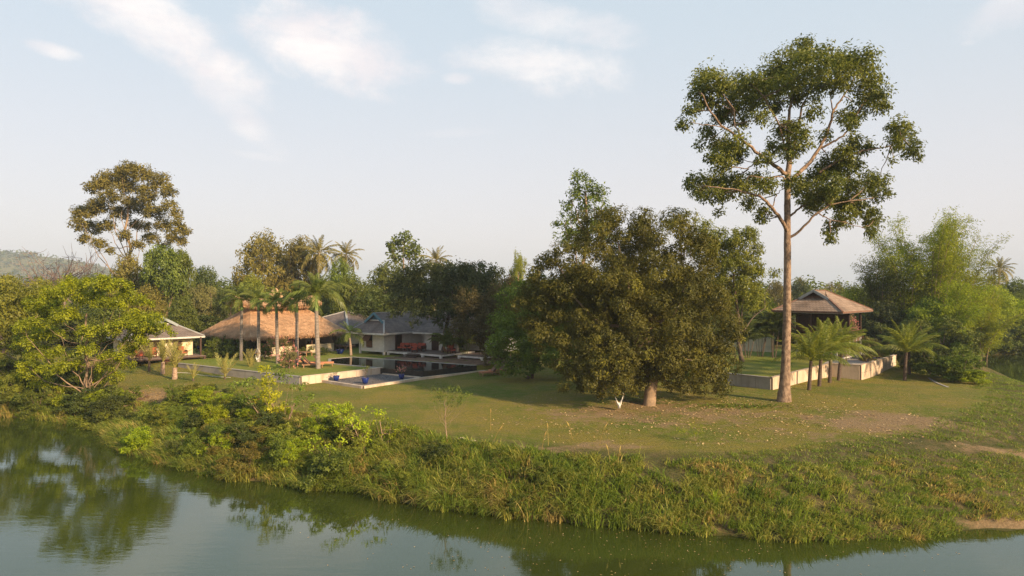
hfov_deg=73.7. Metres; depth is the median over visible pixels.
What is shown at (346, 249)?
coconut palm
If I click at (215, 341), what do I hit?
garden shrub
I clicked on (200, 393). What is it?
crest shrub
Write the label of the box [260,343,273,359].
garden shrub
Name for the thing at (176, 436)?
river shrub
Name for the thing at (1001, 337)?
olive tree
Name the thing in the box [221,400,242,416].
river shrub
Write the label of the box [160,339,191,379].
date palm
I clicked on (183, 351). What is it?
veranda chair
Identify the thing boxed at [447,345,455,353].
veranda chair
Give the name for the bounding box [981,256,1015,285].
coconut palm
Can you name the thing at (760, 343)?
boundary wall
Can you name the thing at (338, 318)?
hipped house
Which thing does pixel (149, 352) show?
date palm
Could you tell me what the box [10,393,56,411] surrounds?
bank shrub
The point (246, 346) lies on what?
garden shrub
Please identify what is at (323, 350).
shrub
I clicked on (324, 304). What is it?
green tree
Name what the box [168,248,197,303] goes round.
slender tree
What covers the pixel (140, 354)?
veranda chair
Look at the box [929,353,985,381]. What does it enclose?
bank bush
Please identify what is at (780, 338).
understory bush
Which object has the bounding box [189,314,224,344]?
understory bush
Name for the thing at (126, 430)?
river shrub
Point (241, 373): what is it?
retaining wall
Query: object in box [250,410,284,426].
river shrub
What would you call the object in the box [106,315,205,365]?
pavilion house
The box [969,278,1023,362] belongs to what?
bamboo clump
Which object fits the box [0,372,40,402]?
bank shrub
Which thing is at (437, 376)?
court kerb
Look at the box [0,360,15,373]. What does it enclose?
bank shrub
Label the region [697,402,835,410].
ground creeper
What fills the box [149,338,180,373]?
date palm
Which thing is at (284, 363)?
garden shrub
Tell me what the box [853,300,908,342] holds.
green tree
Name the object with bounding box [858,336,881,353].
terrace shrub
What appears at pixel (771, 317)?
areca palm
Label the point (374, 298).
green tree
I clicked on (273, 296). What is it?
royal palm
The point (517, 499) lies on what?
fern bush
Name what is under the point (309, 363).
sun lounger
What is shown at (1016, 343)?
bank bush
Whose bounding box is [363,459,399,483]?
river shrub
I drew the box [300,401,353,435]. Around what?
river shrub
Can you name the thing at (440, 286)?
dark tree
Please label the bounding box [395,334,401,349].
door
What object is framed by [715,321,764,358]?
areca palm
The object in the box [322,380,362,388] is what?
court kerb
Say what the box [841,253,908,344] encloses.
bamboo clump
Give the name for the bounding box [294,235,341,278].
coconut palm
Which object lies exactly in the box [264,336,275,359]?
garden shrub
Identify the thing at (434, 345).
door
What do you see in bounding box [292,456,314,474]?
river shrub
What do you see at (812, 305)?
tall pavilion
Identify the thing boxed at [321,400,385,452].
bright shrub
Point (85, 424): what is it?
bank shrub
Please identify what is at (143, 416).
crest shrub
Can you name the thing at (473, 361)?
patio pavers
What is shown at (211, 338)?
garden shrub
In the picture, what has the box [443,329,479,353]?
areca palm
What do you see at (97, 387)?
bank shrub
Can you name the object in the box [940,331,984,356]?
bank bush
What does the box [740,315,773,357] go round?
areca palm
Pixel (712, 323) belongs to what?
backing tree
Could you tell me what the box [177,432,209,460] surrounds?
river shrub
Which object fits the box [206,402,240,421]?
river shrub
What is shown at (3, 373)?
bank shrub
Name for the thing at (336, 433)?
river shrub
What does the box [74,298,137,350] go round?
edge tree
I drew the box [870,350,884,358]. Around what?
potted shrub
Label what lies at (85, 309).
edge tree
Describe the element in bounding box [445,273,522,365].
grey brown tree
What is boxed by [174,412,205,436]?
river shrub
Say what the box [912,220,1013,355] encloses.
bamboo clump
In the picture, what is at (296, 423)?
river shrub
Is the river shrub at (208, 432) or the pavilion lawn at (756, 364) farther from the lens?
the pavilion lawn at (756, 364)
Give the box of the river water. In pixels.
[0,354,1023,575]
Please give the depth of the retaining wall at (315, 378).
59.15 m
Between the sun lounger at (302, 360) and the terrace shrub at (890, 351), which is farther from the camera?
the terrace shrub at (890, 351)
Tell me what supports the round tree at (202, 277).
on the ground at (908, 399)
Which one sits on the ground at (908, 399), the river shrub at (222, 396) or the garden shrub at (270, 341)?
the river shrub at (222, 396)
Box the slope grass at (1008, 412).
[677,369,1023,497]
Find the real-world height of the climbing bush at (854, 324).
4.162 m
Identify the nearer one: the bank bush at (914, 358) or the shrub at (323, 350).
the bank bush at (914, 358)
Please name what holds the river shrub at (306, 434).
on the ground at (908, 399)
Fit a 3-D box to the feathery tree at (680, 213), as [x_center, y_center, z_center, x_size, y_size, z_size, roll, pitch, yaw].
[15.257,0.540,62.033,3.696,15.740,2.335,0,0,0]
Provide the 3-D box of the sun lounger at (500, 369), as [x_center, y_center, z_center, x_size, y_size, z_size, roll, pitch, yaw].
[-1.205,7.381,63.088,1.950,1.040,0.704,0,0,-28]
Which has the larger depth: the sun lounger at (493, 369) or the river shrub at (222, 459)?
the sun lounger at (493, 369)
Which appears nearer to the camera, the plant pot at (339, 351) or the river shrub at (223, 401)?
the river shrub at (223, 401)
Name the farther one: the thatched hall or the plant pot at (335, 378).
the thatched hall
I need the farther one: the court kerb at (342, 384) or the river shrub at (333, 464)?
the court kerb at (342, 384)
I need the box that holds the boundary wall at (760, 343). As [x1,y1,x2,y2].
[682,335,772,351]
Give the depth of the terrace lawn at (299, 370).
68.45 m
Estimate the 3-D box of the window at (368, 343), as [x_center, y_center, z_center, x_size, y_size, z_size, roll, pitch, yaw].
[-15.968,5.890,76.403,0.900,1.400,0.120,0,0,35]
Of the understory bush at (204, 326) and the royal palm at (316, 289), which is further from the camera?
the understory bush at (204, 326)
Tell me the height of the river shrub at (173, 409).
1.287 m
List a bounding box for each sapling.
[226,364,313,420]
[430,385,472,440]
[676,423,705,439]
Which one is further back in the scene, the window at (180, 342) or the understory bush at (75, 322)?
the understory bush at (75, 322)
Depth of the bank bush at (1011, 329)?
103.85 m
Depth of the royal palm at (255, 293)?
68.03 m
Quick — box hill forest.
[0,249,189,287]
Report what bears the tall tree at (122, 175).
on the ground at (908, 399)
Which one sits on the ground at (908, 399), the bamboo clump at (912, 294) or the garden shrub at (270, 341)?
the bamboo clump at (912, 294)
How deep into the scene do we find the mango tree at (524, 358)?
58.57 m
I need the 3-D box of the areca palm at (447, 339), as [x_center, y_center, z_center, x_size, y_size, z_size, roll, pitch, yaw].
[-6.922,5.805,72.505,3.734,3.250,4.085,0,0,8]
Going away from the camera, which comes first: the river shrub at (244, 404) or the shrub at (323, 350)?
the river shrub at (244, 404)
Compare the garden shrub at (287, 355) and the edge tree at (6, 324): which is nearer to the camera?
the garden shrub at (287, 355)
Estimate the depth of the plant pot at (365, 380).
55.96 m
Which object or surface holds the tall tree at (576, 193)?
on the ground at (908, 399)
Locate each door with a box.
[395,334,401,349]
[431,335,438,349]
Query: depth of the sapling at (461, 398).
35.78 m
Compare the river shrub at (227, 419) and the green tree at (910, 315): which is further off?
the green tree at (910, 315)
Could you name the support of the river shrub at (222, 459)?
on the ground at (908, 399)
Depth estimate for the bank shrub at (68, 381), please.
55.77 m
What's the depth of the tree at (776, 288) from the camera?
149.23 m
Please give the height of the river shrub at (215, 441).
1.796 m
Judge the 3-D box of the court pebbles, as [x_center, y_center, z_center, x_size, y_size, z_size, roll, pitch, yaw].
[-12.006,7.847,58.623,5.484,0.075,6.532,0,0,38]
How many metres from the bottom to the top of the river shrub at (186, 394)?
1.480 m
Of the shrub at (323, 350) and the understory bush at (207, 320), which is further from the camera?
the understory bush at (207, 320)
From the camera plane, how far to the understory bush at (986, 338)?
90.74 m
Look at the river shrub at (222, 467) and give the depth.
35.66 m
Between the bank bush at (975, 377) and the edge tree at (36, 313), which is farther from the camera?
the edge tree at (36, 313)
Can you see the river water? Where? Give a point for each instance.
(74, 501)
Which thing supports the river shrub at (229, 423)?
on the ground at (908, 399)
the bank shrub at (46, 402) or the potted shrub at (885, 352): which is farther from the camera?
the potted shrub at (885, 352)
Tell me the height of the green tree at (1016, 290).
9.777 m
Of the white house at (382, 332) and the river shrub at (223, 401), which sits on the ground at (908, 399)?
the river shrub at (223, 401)
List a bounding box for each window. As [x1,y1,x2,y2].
[173,341,181,350]
[366,335,371,346]
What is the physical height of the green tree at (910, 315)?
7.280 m
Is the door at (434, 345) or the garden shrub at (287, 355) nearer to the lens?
the garden shrub at (287, 355)
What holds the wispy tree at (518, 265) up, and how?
on the ground at (908, 399)
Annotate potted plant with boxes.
[194,338,206,352]
[335,338,345,347]
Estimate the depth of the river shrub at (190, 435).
39.33 m
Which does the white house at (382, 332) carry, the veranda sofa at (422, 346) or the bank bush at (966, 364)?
the veranda sofa at (422, 346)
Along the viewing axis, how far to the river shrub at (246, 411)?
42.04 m
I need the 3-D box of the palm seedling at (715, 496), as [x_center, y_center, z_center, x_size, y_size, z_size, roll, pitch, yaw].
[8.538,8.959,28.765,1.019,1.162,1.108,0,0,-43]
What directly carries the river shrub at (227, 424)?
on the ground at (908, 399)
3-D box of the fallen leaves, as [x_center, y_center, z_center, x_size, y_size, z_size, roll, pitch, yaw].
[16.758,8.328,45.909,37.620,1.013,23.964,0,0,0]
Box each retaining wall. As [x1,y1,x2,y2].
[178,363,301,384]
[299,367,381,384]
[727,373,773,389]
[768,363,828,389]
[832,363,859,379]
[859,355,895,379]
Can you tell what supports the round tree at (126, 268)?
on the ground at (908, 399)
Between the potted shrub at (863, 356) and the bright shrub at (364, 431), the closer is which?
the bright shrub at (364, 431)
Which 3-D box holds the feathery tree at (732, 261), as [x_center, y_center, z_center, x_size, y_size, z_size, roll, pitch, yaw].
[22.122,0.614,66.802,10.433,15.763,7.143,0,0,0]
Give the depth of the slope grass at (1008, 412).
34.34 m
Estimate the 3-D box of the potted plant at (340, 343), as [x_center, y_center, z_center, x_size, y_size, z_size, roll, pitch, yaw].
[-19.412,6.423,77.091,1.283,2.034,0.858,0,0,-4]
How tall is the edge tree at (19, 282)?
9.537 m
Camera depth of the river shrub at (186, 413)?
45.76 m
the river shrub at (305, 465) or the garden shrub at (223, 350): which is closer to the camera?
the river shrub at (305, 465)
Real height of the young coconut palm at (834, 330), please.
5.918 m
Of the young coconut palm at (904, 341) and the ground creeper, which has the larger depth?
the young coconut palm at (904, 341)
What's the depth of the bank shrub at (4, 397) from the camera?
53.66 m
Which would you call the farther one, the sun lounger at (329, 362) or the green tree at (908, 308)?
the green tree at (908, 308)
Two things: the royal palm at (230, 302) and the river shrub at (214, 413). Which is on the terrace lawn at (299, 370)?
the royal palm at (230, 302)
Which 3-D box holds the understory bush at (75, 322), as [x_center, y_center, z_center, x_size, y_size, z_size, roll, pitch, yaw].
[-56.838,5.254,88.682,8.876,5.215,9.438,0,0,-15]
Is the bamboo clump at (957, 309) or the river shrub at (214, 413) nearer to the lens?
the river shrub at (214, 413)
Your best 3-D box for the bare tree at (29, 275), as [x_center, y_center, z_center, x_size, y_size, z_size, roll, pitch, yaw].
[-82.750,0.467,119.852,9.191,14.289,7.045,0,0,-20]
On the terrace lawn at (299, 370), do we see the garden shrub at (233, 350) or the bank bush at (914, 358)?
the garden shrub at (233, 350)
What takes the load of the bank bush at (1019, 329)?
on the ground at (908, 399)
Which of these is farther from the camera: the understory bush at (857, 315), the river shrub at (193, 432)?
the understory bush at (857, 315)
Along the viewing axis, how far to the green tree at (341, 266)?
103.25 m
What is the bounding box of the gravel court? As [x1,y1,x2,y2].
[329,374,413,385]
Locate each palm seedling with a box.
[186,363,199,380]
[214,352,243,378]
[243,349,263,366]
[706,489,731,508]
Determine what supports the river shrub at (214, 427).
on the ground at (908, 399)
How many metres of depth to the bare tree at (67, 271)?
117.66 m
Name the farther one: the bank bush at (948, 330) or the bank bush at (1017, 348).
the bank bush at (1017, 348)
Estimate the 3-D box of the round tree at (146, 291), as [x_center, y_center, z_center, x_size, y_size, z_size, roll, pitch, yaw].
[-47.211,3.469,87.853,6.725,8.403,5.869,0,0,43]
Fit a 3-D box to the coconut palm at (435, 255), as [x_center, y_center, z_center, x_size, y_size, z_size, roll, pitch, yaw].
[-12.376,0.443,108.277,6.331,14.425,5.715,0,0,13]
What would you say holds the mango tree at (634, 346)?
on the ground at (908, 399)
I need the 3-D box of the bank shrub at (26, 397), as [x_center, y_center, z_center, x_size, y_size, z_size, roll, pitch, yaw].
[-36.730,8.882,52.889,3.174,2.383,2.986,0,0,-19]
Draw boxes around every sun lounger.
[296,355,315,366]
[302,357,323,367]
[314,355,333,365]
[478,364,499,375]
[488,362,507,373]
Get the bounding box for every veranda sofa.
[397,343,409,350]
[404,343,416,350]
[418,343,425,350]
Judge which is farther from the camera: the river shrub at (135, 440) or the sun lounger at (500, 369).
the sun lounger at (500, 369)
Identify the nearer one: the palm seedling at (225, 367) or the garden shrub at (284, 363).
the palm seedling at (225, 367)
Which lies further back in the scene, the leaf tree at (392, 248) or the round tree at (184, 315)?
the leaf tree at (392, 248)
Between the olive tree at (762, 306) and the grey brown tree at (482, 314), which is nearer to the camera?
the grey brown tree at (482, 314)
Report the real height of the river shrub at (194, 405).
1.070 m
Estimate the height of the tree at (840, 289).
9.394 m
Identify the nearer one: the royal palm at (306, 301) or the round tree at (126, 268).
the royal palm at (306, 301)
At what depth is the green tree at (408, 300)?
94.04 m
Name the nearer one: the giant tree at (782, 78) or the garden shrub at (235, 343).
the giant tree at (782, 78)
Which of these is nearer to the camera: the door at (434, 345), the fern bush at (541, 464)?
the fern bush at (541, 464)
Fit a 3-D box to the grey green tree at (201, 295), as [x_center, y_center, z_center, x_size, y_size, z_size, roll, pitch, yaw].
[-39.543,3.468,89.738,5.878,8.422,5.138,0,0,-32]
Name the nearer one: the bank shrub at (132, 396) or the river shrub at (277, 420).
the river shrub at (277, 420)
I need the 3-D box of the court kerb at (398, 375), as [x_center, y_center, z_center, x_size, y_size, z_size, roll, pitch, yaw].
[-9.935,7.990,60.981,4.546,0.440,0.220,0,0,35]
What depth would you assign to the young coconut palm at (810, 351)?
53.71 m
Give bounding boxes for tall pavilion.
[771,290,872,360]
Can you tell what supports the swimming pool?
on the ground at (908, 399)
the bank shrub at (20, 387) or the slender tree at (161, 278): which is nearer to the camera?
the bank shrub at (20, 387)
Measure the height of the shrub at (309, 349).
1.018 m
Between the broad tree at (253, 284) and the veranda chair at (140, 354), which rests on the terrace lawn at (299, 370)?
the broad tree at (253, 284)
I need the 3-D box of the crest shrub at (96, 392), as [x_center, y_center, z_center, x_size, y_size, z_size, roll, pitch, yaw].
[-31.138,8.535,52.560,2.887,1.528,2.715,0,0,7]
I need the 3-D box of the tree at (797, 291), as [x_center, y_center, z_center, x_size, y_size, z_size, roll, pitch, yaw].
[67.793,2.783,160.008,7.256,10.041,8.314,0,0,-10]
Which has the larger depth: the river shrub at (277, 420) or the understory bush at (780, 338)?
the understory bush at (780, 338)
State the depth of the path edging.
60.67 m
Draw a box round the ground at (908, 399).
[0,253,1023,540]
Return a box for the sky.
[0,0,1023,288]
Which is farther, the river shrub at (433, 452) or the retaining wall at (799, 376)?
the retaining wall at (799, 376)
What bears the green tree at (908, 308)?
on the ground at (908, 399)
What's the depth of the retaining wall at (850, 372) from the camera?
62.97 m
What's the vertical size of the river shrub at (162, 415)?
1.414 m
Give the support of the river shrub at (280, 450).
on the ground at (908, 399)
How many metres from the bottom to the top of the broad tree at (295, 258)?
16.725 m
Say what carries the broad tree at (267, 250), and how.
on the ground at (908, 399)
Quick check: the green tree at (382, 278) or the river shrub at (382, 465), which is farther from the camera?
the green tree at (382, 278)
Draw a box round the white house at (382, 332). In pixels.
[346,311,516,360]
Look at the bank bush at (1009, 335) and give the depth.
99.58 m
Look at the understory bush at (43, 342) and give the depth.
83.08 m
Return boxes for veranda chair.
[133,352,142,358]
[177,346,187,355]
[411,344,417,352]
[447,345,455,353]
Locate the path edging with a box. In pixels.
[928,378,947,386]
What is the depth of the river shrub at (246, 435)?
38.35 m
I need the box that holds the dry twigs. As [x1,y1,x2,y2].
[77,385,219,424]
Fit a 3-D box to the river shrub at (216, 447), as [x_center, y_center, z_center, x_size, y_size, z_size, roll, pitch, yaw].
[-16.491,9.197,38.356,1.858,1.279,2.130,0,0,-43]
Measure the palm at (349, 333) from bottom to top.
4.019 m
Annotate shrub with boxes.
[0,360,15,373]
[0,360,35,384]
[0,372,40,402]
[0,385,41,410]
[10,358,56,387]
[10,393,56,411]
[13,387,63,416]
[52,368,84,393]
[53,387,98,413]
[58,371,103,392]
[72,412,109,429]
[79,395,135,422]
[83,383,116,401]
[83,388,128,404]
[91,385,145,412]
[119,426,157,453]
[120,427,148,437]
[136,401,173,421]
[148,407,177,429]
[162,384,186,406]
[163,440,189,458]
[165,390,191,406]
[165,405,187,424]
[165,427,195,441]
[171,389,213,403]
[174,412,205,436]
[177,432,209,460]
[178,383,217,396]
[178,405,205,417]
[179,382,210,397]
[179,427,201,440]
[181,385,215,404]
[184,400,205,409]
[186,421,237,447]
[189,401,229,427]
[194,430,235,453]
[199,418,233,434]
[199,421,231,436]
[199,426,235,449]
[200,422,247,451]
[201,440,235,462]
[202,337,221,357]
[204,397,230,409]
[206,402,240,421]
[206,417,249,432]
[210,335,226,355]
[210,392,232,404]
[210,456,236,479]
[214,338,233,357]
[215,446,262,479]
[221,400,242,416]
[221,424,266,453]
[223,339,244,356]
[227,386,238,393]
[228,415,275,449]
[229,387,252,399]
[230,392,249,401]
[230,396,263,419]
[231,338,250,354]
[235,405,279,420]
[237,339,266,356]
[243,415,289,438]
[247,436,270,458]
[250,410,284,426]
[252,409,289,429]
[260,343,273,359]
[262,422,318,453]
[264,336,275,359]
[268,433,303,470]
[270,419,300,431]
[271,335,294,357]
[275,405,298,414]
[275,437,312,466]
[277,345,300,372]
[279,350,296,366]
[288,412,307,417]
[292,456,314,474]
[294,446,354,492]
[299,347,313,354]
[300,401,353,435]
[306,432,347,453]
[310,451,351,481]
[311,413,345,438]
[320,347,329,354]
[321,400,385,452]
[324,421,374,447]
[328,408,367,439]
[341,437,388,466]
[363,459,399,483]
[369,413,420,441]
[394,467,417,495]
[412,440,453,469]
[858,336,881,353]
[858,353,875,361]
[868,336,893,354]
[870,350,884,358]
[875,349,889,356]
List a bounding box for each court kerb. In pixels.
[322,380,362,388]
[363,377,421,388]
[382,373,417,377]
[421,370,485,379]
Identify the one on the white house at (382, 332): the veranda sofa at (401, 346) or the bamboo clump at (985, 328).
the veranda sofa at (401, 346)
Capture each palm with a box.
[120,342,147,361]
[138,341,166,371]
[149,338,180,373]
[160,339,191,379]
[219,282,265,360]
[238,282,274,361]
[253,287,294,363]
[271,282,323,364]
[282,271,352,368]
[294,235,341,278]
[326,240,363,275]
[329,321,364,355]
[415,246,450,309]
[427,327,461,356]
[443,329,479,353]
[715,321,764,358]
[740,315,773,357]
[742,310,780,356]
[757,310,801,357]
[772,327,853,389]
[779,317,865,385]
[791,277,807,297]
[792,317,870,382]
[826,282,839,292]
[827,315,881,380]
[861,319,947,380]
[883,323,937,373]
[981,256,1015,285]
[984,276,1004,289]
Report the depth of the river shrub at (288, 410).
42.87 m
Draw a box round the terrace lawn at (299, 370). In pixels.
[94,341,576,375]
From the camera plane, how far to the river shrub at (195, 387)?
50.20 m
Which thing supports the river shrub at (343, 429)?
on the ground at (908, 399)
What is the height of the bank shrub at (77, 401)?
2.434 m
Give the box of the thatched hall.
[200,288,346,356]
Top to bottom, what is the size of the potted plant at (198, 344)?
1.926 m
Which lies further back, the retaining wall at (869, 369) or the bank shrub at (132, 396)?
the retaining wall at (869, 369)
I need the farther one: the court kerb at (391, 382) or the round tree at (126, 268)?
the round tree at (126, 268)
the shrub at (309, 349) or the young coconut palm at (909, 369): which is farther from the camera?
the shrub at (309, 349)
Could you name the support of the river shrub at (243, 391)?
on the ground at (908, 399)
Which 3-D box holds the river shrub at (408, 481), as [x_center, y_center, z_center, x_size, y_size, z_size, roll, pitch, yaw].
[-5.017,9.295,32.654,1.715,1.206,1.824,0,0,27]
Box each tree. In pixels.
[0,272,67,368]
[0,274,28,311]
[0,298,13,339]
[8,273,177,406]
[13,250,60,286]
[14,277,71,328]
[22,245,105,304]
[52,246,105,306]
[66,160,192,282]
[68,274,108,329]
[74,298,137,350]
[105,249,154,312]
[122,283,167,316]
[138,243,187,316]
[163,296,202,330]
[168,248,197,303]
[184,265,228,318]
[188,283,231,322]
[210,287,244,318]
[229,227,311,315]
[229,272,271,314]
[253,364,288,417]
[269,234,328,306]
[309,281,346,315]
[322,257,356,307]
[324,271,380,315]
[342,285,396,319]
[360,261,406,310]
[378,255,515,352]
[384,230,426,271]
[395,274,437,312]
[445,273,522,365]
[483,270,575,378]
[507,250,526,307]
[510,203,749,405]
[550,168,616,351]
[661,208,699,351]
[673,33,927,402]
[685,215,783,361]
[697,276,727,333]
[732,289,775,336]
[752,300,778,312]
[765,280,792,313]
[791,278,811,316]
[836,283,844,293]
[841,284,868,320]
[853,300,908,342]
[883,300,919,328]
[903,296,966,337]
[968,298,1006,348]
[972,285,1023,327]
[999,277,1023,317]
[1003,300,1023,325]
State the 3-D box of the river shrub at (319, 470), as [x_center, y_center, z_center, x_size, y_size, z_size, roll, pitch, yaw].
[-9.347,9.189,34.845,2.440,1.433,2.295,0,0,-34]
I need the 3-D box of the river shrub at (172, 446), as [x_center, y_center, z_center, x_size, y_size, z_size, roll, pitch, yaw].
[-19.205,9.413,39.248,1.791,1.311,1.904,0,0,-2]
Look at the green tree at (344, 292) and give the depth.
90.70 m
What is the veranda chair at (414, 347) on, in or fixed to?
on the white house at (382, 332)
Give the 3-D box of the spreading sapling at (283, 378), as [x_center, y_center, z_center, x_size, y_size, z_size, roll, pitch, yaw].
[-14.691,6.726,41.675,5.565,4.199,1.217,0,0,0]
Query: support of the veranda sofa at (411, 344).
on the white house at (382, 332)
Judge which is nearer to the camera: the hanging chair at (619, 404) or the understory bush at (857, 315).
the hanging chair at (619, 404)
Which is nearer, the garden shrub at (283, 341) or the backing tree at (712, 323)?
the garden shrub at (283, 341)
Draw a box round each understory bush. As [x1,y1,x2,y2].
[3,316,86,347]
[46,308,95,345]
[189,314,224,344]
[197,313,224,339]
[774,313,802,343]
[853,313,874,336]
[971,319,991,346]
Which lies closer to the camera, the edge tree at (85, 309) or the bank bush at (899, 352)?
the bank bush at (899, 352)
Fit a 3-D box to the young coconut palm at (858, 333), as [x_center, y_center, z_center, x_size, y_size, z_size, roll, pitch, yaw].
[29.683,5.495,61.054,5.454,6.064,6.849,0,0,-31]
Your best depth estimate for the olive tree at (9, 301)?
61.42 m
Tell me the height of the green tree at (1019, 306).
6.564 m
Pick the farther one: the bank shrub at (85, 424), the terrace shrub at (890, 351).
the terrace shrub at (890, 351)
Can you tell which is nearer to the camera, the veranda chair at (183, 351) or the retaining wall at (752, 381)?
the retaining wall at (752, 381)
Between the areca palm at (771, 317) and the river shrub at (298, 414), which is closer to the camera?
the river shrub at (298, 414)
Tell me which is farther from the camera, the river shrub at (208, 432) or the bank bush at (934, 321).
the bank bush at (934, 321)
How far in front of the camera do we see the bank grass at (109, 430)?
30.51 m
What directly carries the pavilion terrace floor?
on the ground at (908, 399)
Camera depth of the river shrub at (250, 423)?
39.29 m
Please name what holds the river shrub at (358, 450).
on the ground at (908, 399)
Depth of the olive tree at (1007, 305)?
105.88 m
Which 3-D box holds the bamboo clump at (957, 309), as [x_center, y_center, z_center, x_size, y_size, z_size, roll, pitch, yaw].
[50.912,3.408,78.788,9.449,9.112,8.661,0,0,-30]
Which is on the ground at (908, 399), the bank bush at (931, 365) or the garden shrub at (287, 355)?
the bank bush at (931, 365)
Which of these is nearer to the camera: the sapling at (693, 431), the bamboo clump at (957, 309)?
the sapling at (693, 431)
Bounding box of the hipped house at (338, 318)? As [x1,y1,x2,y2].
[307,311,367,349]
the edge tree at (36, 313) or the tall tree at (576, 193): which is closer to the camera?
the tall tree at (576, 193)
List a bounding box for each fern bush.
[500,493,538,512]
[514,466,549,488]
[530,454,564,476]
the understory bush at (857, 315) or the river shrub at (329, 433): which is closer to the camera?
the river shrub at (329, 433)
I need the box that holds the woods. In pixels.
[20,274,1023,322]
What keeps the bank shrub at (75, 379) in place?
on the ground at (908, 399)
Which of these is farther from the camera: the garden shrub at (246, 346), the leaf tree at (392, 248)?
the leaf tree at (392, 248)
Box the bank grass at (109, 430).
[0,391,1023,544]
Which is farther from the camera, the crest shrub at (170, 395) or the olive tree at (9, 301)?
the olive tree at (9, 301)
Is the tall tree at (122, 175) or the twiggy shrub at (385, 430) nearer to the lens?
the twiggy shrub at (385, 430)
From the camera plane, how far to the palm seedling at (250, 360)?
64.03 m
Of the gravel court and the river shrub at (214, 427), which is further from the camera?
the gravel court
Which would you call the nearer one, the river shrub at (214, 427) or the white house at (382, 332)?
the river shrub at (214, 427)
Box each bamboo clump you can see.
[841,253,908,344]
[862,211,953,321]
[890,206,985,321]
[903,279,1002,337]
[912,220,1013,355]
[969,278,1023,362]
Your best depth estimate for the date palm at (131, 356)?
66.18 m
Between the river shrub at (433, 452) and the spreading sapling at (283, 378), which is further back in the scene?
the spreading sapling at (283, 378)
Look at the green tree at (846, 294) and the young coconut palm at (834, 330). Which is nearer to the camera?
the young coconut palm at (834, 330)
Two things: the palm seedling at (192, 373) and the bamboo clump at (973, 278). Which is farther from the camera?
the bamboo clump at (973, 278)
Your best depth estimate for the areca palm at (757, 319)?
70.37 m
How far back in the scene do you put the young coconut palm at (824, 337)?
56.09 m
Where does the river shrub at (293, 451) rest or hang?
on the ground at (908, 399)
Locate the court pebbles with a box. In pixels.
[330,374,410,384]
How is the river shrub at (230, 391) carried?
on the ground at (908, 399)
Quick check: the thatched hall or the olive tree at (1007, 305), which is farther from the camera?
the olive tree at (1007, 305)
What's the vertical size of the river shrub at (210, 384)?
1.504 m
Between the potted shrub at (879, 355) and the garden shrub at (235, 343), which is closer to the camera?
the potted shrub at (879, 355)
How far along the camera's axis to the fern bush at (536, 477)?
30.71 m
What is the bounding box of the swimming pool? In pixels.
[328,357,476,376]
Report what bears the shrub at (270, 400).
on the ground at (908, 399)
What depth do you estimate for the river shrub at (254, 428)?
38.49 m
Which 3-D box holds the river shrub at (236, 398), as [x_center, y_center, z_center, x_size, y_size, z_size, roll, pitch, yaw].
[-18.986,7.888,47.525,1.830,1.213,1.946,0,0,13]
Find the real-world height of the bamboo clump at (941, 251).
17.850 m
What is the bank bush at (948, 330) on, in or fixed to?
on the ground at (908, 399)
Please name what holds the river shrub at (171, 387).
on the ground at (908, 399)
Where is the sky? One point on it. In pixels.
(462, 126)
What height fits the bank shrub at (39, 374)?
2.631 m
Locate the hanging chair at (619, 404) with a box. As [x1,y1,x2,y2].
[615,394,624,407]
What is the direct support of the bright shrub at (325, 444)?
on the ground at (908, 399)
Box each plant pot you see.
[333,375,339,380]
[336,349,344,353]
[361,377,368,383]
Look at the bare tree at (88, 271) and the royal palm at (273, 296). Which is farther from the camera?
the bare tree at (88, 271)
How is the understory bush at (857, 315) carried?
on the ground at (908, 399)
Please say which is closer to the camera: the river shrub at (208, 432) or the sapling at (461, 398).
the sapling at (461, 398)
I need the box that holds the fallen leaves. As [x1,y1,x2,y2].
[481,389,1022,450]
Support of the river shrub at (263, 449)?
on the ground at (908, 399)
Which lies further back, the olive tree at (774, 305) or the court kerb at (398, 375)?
the olive tree at (774, 305)
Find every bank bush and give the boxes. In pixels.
[872,319,915,357]
[891,315,951,352]
[891,349,921,370]
[907,317,984,356]
[907,345,947,373]
[911,340,984,379]
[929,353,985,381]
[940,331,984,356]
[959,370,992,383]
[984,332,1015,355]
[986,323,1023,351]
[990,321,1023,353]
[997,318,1023,353]
[1006,323,1023,354]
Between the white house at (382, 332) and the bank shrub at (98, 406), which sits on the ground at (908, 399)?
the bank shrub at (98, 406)
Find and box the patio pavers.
[384,354,517,365]
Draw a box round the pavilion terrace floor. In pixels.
[825,351,889,363]
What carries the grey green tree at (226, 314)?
on the terrace lawn at (299, 370)
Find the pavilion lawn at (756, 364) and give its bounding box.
[645,349,834,383]
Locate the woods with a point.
(766, 286)
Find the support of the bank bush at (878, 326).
on the ground at (908, 399)

